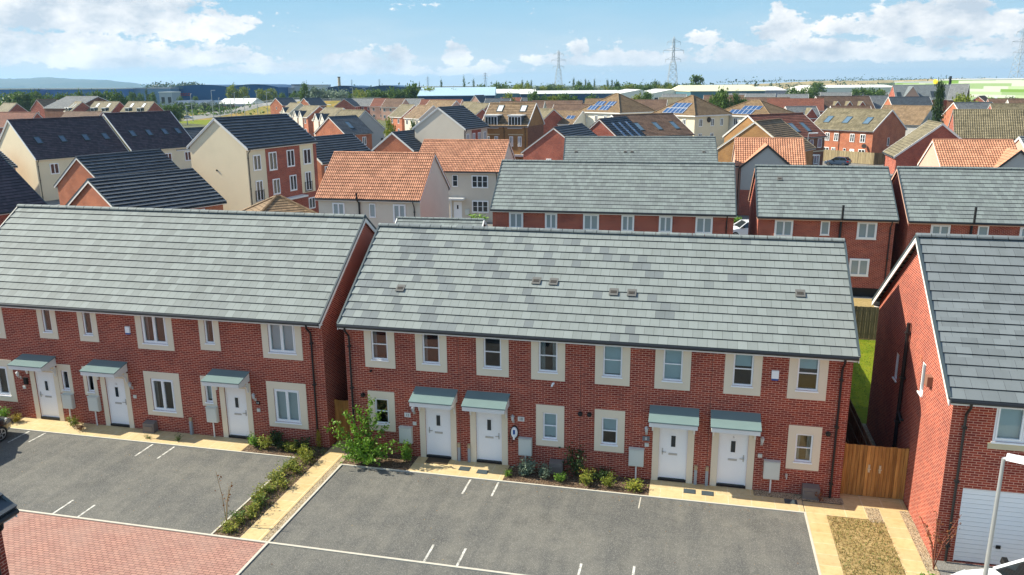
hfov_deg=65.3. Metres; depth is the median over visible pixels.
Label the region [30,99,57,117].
estate house
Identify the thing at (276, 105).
estate house
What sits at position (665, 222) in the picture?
window
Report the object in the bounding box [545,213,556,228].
window
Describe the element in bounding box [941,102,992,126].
estate house
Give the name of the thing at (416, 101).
estate house
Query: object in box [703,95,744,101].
estate house
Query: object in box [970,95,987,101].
estate house
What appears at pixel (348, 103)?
estate house
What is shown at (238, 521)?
bed shrub
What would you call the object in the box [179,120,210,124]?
verge grass
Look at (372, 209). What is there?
window
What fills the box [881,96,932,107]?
estate house
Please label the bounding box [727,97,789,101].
estate house
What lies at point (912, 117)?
tan roof house
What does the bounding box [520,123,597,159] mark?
brick house
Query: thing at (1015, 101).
estate house
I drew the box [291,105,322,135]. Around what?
estate house
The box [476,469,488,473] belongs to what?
drain cover
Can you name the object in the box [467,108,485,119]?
estate house
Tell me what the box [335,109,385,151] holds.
grey gable house
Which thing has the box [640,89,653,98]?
broadleaf tree
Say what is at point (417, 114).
estate house
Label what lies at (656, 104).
estate house
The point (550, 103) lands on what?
estate house
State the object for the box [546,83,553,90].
broadleaf tree
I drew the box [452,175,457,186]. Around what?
window
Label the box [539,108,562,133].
estate house
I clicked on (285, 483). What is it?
bed shrub
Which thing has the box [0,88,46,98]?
warehouse
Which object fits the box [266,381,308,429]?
window
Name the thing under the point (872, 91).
broadleaf tree
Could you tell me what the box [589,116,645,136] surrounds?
solar roof house
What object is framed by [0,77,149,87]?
hills
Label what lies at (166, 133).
cream block
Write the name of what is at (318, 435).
golden shrub
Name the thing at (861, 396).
garden
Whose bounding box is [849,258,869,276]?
window
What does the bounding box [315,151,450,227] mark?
pantile house
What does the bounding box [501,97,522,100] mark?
estate house
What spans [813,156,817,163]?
window
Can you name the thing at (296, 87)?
office block
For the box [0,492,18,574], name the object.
corner house
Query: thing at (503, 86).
broadleaf tree
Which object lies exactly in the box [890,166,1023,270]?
house
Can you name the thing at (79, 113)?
estate house
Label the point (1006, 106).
estate house
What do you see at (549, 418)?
window
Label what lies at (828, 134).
window
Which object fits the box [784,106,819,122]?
estate house
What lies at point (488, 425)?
door
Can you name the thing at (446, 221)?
garage
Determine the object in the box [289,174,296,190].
window
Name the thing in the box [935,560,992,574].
driveway
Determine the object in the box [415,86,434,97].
broadleaf tree
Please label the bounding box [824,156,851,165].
parked car
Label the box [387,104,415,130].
estate house
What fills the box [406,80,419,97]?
broadleaf tree
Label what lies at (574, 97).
broadleaf tree
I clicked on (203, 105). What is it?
roadside bush
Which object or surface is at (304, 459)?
bed shrub
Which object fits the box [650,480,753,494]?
pavement
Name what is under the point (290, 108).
estate house
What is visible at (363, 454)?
leafy bush
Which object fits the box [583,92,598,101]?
broadleaf tree
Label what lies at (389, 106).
estate house
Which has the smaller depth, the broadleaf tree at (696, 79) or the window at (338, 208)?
the window at (338, 208)
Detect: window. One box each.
[0,307,6,338]
[0,359,17,401]
[36,310,58,338]
[49,163,59,174]
[56,364,73,393]
[76,312,98,341]
[81,366,98,395]
[134,316,174,350]
[143,371,183,417]
[184,151,190,160]
[198,320,220,350]
[200,375,217,406]
[252,154,261,170]
[255,180,263,201]
[261,324,302,360]
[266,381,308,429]
[268,151,277,170]
[272,178,280,194]
[286,149,294,166]
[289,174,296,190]
[302,148,311,164]
[305,171,311,190]
[308,197,315,208]
[332,203,344,213]
[364,331,395,368]
[368,390,395,431]
[369,204,375,217]
[393,204,405,221]
[415,334,446,372]
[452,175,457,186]
[471,175,487,187]
[472,200,488,212]
[476,338,508,376]
[509,136,512,146]
[509,212,522,227]
[518,137,521,146]
[531,341,564,381]
[536,404,563,447]
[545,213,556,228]
[583,214,598,229]
[594,409,624,452]
[595,346,630,385]
[621,215,633,230]
[654,349,691,390]
[659,216,672,231]
[695,217,712,233]
[723,354,762,395]
[774,220,793,235]
[785,425,821,470]
[787,358,828,400]
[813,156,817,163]
[817,138,821,147]
[819,221,829,235]
[825,132,829,140]
[833,133,838,140]
[849,134,854,141]
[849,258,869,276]
[856,222,877,239]
[859,134,865,142]
[892,353,898,381]
[917,362,925,396]
[930,225,950,233]
[977,226,988,234]
[991,408,1023,445]
[1019,227,1023,235]
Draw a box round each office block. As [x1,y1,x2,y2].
[158,92,180,105]
[288,88,293,95]
[291,84,308,96]
[307,85,330,97]
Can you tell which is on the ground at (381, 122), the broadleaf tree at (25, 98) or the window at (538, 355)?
the broadleaf tree at (25, 98)
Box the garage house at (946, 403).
[866,233,1023,566]
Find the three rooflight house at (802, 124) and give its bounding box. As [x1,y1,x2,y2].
[722,112,827,164]
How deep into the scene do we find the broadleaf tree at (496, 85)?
541.00 m
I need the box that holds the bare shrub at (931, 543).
[919,511,960,569]
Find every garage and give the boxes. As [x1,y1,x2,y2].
[240,195,316,212]
[395,216,487,225]
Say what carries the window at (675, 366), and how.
in the terraced houses at (726, 360)
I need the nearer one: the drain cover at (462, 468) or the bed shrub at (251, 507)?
the bed shrub at (251, 507)
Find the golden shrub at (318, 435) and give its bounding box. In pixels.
[315,429,320,448]
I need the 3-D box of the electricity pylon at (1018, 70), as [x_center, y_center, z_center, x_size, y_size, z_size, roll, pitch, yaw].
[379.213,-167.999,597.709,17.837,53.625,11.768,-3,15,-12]
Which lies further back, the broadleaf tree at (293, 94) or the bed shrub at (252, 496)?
the broadleaf tree at (293, 94)
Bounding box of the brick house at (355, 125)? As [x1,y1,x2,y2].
[313,115,372,149]
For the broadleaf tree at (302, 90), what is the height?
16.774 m
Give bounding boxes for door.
[35,371,59,419]
[105,377,129,426]
[225,387,249,438]
[425,408,450,458]
[454,202,461,217]
[476,412,501,463]
[657,428,687,482]
[716,433,748,487]
[953,488,1023,564]
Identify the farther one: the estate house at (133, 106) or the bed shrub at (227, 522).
the estate house at (133, 106)
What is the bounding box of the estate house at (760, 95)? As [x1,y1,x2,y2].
[745,93,775,96]
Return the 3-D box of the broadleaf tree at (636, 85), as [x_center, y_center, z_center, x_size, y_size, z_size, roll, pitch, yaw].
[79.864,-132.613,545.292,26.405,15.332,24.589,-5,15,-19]
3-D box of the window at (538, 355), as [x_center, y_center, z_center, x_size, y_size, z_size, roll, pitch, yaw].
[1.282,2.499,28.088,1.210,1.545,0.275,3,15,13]
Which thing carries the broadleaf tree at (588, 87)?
on the ground at (381, 122)
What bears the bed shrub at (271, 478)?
on the planting bed at (274, 501)
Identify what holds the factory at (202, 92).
on the ground at (381, 122)
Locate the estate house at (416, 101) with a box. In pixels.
[406,98,423,105]
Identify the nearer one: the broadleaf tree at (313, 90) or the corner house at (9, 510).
the corner house at (9, 510)
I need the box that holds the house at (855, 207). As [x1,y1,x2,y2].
[748,164,898,296]
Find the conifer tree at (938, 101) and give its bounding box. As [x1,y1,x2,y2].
[928,77,946,122]
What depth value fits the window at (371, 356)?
29.44 m
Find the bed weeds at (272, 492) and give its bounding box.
[216,448,326,535]
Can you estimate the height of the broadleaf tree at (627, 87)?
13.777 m
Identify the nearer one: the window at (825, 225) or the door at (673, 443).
the door at (673, 443)
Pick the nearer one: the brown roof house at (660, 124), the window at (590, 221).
the window at (590, 221)
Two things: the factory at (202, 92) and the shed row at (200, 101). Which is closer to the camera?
the shed row at (200, 101)
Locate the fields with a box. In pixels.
[741,78,985,91]
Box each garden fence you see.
[823,150,874,164]
[845,399,872,484]
[854,306,878,338]
[873,153,884,164]
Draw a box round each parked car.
[0,416,10,441]
[733,219,748,234]
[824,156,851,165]
[951,557,1023,574]
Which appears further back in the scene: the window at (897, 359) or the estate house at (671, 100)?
the estate house at (671, 100)
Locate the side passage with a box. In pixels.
[845,423,899,496]
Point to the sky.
(207, 42)
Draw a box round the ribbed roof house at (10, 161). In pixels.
[0,151,17,169]
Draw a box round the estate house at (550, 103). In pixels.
[532,100,583,107]
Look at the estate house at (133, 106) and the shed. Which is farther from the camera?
the shed
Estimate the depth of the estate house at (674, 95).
395.50 m
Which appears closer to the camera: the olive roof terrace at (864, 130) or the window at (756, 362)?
the window at (756, 362)
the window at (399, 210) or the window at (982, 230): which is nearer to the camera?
the window at (982, 230)
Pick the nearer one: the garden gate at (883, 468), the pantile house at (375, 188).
the garden gate at (883, 468)
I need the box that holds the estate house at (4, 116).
[0,112,42,134]
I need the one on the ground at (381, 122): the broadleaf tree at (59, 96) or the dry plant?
the broadleaf tree at (59, 96)
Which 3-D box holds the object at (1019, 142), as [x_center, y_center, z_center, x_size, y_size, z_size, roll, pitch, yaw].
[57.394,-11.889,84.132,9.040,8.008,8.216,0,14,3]
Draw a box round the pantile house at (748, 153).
[732,137,805,214]
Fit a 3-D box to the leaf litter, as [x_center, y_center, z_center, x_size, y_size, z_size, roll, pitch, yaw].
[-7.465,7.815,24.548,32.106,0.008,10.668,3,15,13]
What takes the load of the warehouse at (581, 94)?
on the ground at (381, 122)
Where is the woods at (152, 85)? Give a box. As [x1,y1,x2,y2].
[140,81,204,87]
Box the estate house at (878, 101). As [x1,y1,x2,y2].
[865,95,888,108]
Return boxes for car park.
[0,429,292,533]
[240,466,818,574]
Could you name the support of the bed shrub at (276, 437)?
on the planting bed at (272, 449)
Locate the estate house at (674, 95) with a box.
[662,94,686,96]
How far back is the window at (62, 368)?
32.97 m
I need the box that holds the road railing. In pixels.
[212,97,380,116]
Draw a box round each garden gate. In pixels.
[334,399,350,440]
[840,442,909,499]
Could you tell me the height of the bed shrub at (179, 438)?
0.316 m
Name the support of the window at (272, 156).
in the townhouse block at (238, 163)
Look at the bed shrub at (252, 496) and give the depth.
26.76 m
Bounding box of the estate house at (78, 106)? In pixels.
[63,101,89,111]
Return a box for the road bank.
[189,101,339,120]
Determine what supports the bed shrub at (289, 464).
on the planting bed at (274, 501)
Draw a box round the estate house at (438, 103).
[426,100,459,107]
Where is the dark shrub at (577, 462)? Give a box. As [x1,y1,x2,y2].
[559,442,586,475]
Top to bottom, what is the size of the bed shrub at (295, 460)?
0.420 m
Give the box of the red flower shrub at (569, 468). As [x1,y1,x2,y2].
[567,462,573,478]
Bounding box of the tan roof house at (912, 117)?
[881,105,940,135]
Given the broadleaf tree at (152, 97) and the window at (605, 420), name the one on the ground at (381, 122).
the broadleaf tree at (152, 97)
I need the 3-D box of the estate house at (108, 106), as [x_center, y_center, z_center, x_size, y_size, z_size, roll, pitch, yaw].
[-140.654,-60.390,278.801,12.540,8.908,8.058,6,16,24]
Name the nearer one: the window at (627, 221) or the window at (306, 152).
the window at (627, 221)
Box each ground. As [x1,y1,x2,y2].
[45,161,937,568]
[178,84,740,133]
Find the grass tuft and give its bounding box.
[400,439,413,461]
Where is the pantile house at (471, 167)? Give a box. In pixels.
[419,139,515,221]
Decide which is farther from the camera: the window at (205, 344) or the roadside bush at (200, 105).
the roadside bush at (200, 105)
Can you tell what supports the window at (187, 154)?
in the cream block at (166, 133)
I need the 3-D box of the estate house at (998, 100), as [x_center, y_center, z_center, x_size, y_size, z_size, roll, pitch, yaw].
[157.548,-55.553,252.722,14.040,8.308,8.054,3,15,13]
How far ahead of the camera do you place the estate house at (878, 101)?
260.12 m
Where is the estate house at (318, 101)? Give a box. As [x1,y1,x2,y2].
[300,97,326,108]
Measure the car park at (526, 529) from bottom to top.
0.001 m
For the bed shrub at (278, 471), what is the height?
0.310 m
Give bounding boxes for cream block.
[0,116,128,200]
[102,111,192,168]
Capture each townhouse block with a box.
[186,113,318,212]
[412,105,489,142]
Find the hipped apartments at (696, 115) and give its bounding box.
[652,95,731,153]
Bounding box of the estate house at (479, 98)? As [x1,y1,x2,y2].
[470,95,485,102]
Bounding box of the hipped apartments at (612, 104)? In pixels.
[580,93,655,127]
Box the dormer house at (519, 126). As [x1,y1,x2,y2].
[482,102,544,159]
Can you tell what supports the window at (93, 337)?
in the terraced houses at (220, 323)
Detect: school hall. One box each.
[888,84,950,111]
[946,84,969,109]
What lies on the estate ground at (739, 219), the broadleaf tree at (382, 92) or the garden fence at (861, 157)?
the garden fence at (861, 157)
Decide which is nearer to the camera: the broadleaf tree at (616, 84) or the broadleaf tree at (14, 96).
the broadleaf tree at (14, 96)
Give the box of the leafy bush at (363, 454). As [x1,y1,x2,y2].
[323,395,404,465]
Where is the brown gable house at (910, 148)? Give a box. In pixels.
[882,120,961,176]
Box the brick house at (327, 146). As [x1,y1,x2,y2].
[313,133,372,185]
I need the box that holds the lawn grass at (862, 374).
[851,339,874,408]
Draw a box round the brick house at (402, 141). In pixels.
[371,130,421,151]
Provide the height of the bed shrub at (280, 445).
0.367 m
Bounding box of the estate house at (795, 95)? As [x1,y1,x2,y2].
[778,94,808,97]
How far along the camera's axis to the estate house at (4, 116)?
181.92 m
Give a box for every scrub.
[157,103,266,115]
[214,101,254,110]
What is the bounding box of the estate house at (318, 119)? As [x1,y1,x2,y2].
[312,107,344,135]
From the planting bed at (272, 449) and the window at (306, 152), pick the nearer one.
the planting bed at (272, 449)
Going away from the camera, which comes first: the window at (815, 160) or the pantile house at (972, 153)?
the pantile house at (972, 153)
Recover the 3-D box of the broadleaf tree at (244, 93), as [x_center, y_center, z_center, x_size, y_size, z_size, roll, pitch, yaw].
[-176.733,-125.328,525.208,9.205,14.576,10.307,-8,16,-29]
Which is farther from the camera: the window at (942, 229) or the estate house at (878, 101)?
the estate house at (878, 101)
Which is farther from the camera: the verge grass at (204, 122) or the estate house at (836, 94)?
the estate house at (836, 94)
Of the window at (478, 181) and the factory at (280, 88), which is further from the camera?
the factory at (280, 88)
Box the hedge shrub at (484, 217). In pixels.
[468,213,488,220]
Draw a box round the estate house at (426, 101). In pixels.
[419,99,463,104]
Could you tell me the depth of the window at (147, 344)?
31.49 m
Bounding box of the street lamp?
[983,453,1023,574]
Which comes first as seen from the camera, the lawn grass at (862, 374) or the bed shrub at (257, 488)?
the bed shrub at (257, 488)
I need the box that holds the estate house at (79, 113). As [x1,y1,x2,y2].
[61,111,103,116]
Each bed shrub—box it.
[0,406,11,417]
[11,413,22,422]
[66,415,79,426]
[75,420,85,430]
[174,432,183,440]
[218,521,238,532]
[220,518,232,527]
[225,505,246,520]
[231,511,247,524]
[242,501,259,514]
[244,509,256,519]
[245,500,263,510]
[247,431,261,445]
[247,490,266,503]
[251,489,268,505]
[252,482,266,495]
[257,434,274,449]
[260,483,273,492]
[263,481,276,490]
[265,469,278,482]
[269,429,283,445]
[272,466,286,477]
[273,437,289,449]
[274,472,290,488]
[275,461,292,472]
[277,459,299,468]
[282,439,299,451]
[288,455,299,463]
[289,463,306,472]
[294,435,313,448]
[294,443,308,455]
[299,449,310,463]
[304,450,314,461]
[504,468,511,476]
[553,471,568,482]
[577,466,596,486]
[590,466,614,481]
[600,471,617,486]
[622,478,647,491]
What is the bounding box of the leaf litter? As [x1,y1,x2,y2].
[2,441,803,564]
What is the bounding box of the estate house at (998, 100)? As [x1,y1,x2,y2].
[986,98,1023,102]
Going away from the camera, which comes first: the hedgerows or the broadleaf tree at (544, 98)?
the broadleaf tree at (544, 98)
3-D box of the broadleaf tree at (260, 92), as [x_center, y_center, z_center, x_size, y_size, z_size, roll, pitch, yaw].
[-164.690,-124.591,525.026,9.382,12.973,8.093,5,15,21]
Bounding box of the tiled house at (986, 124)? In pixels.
[948,109,1023,140]
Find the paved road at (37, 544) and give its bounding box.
[2,512,264,574]
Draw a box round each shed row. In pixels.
[163,100,221,111]
[618,89,675,98]
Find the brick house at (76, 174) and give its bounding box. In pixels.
[54,149,179,204]
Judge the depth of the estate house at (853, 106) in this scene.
186.12 m
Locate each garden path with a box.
[240,441,347,539]
[803,501,868,519]
[805,506,843,574]
[840,494,907,511]
[879,509,928,574]
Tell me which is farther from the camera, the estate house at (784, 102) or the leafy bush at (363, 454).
the estate house at (784, 102)
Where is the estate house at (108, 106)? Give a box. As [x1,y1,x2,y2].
[86,101,123,112]
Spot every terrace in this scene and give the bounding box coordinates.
[490,159,736,235]
[563,136,717,162]
[814,108,906,152]
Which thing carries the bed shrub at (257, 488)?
on the planting bed at (274, 501)
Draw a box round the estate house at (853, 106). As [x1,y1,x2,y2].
[830,105,870,108]
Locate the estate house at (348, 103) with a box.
[334,98,359,109]
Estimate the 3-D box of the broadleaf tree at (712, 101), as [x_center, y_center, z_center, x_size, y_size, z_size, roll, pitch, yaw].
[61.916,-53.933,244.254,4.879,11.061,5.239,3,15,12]
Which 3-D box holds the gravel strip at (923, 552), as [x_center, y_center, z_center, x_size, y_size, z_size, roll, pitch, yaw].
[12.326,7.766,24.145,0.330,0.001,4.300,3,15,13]
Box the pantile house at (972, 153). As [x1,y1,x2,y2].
[917,139,1023,167]
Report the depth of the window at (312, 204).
86.63 m
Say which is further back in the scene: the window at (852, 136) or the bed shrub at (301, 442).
the window at (852, 136)
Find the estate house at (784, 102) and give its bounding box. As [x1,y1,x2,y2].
[767,98,823,114]
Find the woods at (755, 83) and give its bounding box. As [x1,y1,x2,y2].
[322,77,980,92]
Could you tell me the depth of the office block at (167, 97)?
525.32 m
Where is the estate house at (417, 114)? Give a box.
[403,105,435,129]
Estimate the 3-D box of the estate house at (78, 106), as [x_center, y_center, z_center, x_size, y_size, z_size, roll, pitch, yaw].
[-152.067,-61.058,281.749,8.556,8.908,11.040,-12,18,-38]
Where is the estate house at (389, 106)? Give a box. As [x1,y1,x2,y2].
[380,98,408,119]
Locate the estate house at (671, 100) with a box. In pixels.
[658,97,684,104]
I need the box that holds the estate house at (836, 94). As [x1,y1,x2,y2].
[820,92,851,95]
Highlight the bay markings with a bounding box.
[9,431,635,574]
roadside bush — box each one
[184,102,192,111]
[194,103,203,111]
[202,103,211,111]
[213,101,222,110]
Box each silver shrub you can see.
[511,456,537,475]
[537,462,551,478]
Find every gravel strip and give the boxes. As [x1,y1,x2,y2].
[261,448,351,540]
[754,490,843,503]
[864,507,884,523]
[899,509,939,574]
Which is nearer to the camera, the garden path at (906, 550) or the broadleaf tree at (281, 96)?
the garden path at (906, 550)
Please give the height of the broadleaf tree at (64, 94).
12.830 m
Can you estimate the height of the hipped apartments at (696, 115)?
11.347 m
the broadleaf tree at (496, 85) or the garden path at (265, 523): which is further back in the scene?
the broadleaf tree at (496, 85)
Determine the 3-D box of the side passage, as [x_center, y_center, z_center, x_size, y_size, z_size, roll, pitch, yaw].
[13.011,6.101,30.789,1.950,0.001,7.840,3,15,13]
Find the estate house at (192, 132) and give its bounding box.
[176,127,203,150]
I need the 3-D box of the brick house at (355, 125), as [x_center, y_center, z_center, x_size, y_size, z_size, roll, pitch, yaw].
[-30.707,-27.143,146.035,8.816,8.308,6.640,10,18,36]
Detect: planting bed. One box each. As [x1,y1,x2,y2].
[214,445,332,537]
[242,442,299,456]
[342,452,418,469]
[503,466,650,494]
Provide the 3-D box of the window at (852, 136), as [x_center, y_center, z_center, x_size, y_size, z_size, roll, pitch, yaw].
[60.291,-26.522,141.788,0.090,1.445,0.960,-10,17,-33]
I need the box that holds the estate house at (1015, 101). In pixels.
[1006,99,1023,102]
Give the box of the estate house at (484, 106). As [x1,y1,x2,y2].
[469,103,488,110]
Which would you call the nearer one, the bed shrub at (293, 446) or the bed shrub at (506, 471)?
the bed shrub at (506, 471)
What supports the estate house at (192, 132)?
on the estate ground at (739, 219)
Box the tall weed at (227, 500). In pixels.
[215,473,232,520]
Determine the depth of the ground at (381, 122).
319.76 m
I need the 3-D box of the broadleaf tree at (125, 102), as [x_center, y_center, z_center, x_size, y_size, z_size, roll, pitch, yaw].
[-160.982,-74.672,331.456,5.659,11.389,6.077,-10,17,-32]
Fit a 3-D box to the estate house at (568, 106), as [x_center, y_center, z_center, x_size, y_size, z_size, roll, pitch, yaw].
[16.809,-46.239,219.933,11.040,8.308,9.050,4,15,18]
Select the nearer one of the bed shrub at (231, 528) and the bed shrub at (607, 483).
the bed shrub at (231, 528)
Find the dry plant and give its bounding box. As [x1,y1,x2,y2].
[814,491,826,500]
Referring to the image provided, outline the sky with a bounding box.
[0,0,1023,86]
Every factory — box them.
[172,85,236,99]
[228,84,291,101]
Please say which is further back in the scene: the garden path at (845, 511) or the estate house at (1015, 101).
the estate house at (1015, 101)
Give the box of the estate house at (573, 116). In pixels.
[556,110,585,125]
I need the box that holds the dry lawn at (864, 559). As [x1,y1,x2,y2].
[827,516,905,574]
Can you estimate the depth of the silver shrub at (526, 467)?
28.47 m
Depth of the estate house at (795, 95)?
381.01 m
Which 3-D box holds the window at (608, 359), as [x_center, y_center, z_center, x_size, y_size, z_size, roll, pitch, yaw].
[3.473,2.636,27.569,1.200,1.505,0.205,3,15,13]
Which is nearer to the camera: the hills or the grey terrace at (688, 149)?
the grey terrace at (688, 149)
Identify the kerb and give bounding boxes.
[10,427,820,574]
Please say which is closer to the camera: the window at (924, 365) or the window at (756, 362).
the window at (924, 365)
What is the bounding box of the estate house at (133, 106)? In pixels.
[120,101,163,111]
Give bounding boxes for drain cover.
[458,466,470,470]
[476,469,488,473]
[683,488,694,493]
[701,490,713,495]
[784,499,797,504]
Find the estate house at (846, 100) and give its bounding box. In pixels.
[815,96,874,111]
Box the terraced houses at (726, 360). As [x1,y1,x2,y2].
[336,223,860,499]
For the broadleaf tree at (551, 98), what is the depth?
321.08 m
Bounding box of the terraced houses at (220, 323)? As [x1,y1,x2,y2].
[0,204,376,447]
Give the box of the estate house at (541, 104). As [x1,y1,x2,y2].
[500,101,546,107]
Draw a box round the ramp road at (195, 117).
[184,100,340,120]
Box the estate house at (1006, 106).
[987,103,1023,108]
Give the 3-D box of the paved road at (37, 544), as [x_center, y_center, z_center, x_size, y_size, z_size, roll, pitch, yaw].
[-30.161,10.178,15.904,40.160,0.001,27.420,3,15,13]
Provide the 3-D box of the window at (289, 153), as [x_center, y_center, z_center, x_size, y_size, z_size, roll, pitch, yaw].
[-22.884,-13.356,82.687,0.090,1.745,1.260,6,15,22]
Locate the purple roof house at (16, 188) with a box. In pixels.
[0,154,47,224]
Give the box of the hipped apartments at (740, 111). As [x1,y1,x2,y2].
[725,100,794,130]
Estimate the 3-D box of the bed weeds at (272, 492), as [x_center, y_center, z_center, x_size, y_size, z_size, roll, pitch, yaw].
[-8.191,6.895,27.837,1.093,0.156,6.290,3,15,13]
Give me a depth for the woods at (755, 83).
1018.16 m
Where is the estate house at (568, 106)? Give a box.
[553,104,589,109]
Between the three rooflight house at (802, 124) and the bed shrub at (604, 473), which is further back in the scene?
the three rooflight house at (802, 124)
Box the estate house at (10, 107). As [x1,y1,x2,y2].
[0,103,28,111]
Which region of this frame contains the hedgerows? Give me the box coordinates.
[717,74,984,82]
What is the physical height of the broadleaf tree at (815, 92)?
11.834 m
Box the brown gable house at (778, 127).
[717,118,816,164]
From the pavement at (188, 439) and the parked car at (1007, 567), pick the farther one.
the pavement at (188, 439)
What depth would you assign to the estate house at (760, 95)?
394.27 m
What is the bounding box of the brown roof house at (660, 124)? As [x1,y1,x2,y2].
[610,113,694,135]
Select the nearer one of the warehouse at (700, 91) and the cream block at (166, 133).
the cream block at (166, 133)
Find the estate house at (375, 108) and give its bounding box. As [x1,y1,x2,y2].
[369,98,385,119]
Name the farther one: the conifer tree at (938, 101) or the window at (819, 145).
the conifer tree at (938, 101)
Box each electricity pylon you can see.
[553,50,563,85]
[663,37,680,84]
[1008,28,1023,77]
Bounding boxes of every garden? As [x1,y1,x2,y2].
[850,339,875,423]
[853,298,878,339]
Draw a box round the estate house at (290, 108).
[279,102,302,117]
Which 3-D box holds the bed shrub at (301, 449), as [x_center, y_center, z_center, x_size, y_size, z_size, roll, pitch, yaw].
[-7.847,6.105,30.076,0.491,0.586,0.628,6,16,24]
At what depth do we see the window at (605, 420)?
28.17 m
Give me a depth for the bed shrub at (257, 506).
26.31 m
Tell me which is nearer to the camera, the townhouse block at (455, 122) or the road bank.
the townhouse block at (455, 122)
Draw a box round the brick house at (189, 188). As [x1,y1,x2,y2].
[65,168,226,209]
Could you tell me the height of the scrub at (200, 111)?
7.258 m
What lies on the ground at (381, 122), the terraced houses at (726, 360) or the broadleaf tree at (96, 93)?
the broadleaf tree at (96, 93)
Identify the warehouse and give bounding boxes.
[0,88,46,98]
[45,88,134,99]
[134,87,178,104]
[328,85,405,96]
[404,86,477,88]
[417,87,496,100]
[496,89,535,97]
[519,90,619,102]
[672,85,765,98]
[757,86,786,96]
[790,85,891,91]
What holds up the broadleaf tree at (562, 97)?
on the ground at (381, 122)
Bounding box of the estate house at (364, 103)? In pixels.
[352,98,373,113]
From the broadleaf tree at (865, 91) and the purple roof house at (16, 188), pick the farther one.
the broadleaf tree at (865, 91)
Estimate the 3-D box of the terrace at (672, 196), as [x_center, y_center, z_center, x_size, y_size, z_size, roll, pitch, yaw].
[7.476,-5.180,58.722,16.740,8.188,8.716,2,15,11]
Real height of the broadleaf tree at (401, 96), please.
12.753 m
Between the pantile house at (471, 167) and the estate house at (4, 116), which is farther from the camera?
the estate house at (4, 116)
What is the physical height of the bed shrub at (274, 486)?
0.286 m
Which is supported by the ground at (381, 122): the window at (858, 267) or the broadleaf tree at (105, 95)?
the broadleaf tree at (105, 95)
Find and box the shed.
[219,98,263,107]
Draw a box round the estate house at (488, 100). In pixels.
[484,98,511,102]
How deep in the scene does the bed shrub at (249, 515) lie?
25.87 m
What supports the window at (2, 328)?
in the terraced houses at (220, 323)
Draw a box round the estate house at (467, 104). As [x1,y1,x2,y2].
[461,101,478,107]
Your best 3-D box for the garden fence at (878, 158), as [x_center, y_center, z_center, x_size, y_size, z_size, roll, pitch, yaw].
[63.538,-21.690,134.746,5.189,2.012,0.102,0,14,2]
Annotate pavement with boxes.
[11,417,250,450]
[408,456,509,479]
[649,485,804,511]
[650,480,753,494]
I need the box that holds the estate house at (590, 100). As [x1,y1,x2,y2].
[584,98,632,103]
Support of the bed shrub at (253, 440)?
on the planting bed at (272, 449)
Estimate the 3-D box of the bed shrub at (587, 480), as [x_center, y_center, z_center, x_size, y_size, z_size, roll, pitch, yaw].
[2.639,6.586,27.833,0.723,0.615,0.820,-5,15,-19]
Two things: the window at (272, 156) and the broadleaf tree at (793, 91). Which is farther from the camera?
the broadleaf tree at (793, 91)
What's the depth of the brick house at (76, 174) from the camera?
71.82 m
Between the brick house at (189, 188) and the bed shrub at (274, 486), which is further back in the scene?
the brick house at (189, 188)
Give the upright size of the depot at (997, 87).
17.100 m
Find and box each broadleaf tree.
[0,91,19,105]
[5,89,29,108]
[19,88,32,111]
[29,88,46,106]
[41,92,55,98]
[53,91,62,99]
[62,91,71,97]
[71,88,86,95]
[90,88,102,96]
[98,90,112,100]
[109,89,124,102]
[119,93,128,105]
[127,92,135,100]
[136,93,144,100]
[147,91,156,102]
[162,103,179,114]
[170,104,183,123]
[225,82,240,97]
[236,86,249,97]
[254,88,265,102]
[264,88,277,101]
[278,92,286,97]
[288,90,297,99]
[299,81,309,100]
[305,86,323,97]
[316,87,327,100]
[325,88,348,99]
[350,88,360,97]
[355,89,370,97]
[366,87,381,97]
[378,89,386,97]
[381,85,403,97]
[383,116,395,136]
[396,89,407,97]
[403,85,416,97]
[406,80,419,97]
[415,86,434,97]
[491,81,502,88]
[500,81,509,88]
[503,91,515,100]
[512,83,524,89]
[527,88,540,100]
[537,93,547,99]
[539,85,546,90]
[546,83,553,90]
[547,94,559,99]
[555,91,570,99]
[566,94,578,99]
[573,83,585,89]
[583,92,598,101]
[585,83,593,89]
[612,79,621,87]
[618,81,637,88]
[620,84,630,89]
[632,91,641,98]
[636,84,645,90]
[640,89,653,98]
[643,82,651,90]
[661,81,671,87]
[689,75,705,84]
[706,85,731,108]
[709,92,720,107]
[729,91,742,106]
[785,86,800,93]
[798,87,811,97]
[807,81,827,91]
[807,86,819,97]
[852,89,861,95]
[857,86,869,95]
[867,87,884,94]
[952,92,981,102]
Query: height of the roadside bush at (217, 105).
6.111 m
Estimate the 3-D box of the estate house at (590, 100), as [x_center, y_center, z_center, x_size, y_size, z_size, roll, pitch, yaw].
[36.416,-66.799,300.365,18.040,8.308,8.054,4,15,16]
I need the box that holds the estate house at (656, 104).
[633,99,667,110]
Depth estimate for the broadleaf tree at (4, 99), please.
327.92 m
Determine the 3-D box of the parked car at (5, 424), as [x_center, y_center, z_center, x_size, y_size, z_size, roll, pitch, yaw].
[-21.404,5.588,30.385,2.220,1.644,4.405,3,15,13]
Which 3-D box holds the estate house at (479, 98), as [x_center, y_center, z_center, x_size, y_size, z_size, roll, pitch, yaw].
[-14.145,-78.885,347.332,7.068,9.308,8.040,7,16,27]
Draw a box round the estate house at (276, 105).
[269,97,296,113]
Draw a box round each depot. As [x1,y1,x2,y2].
[894,79,937,84]
[937,76,1023,99]
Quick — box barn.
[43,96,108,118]
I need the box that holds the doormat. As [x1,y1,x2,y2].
[425,457,449,464]

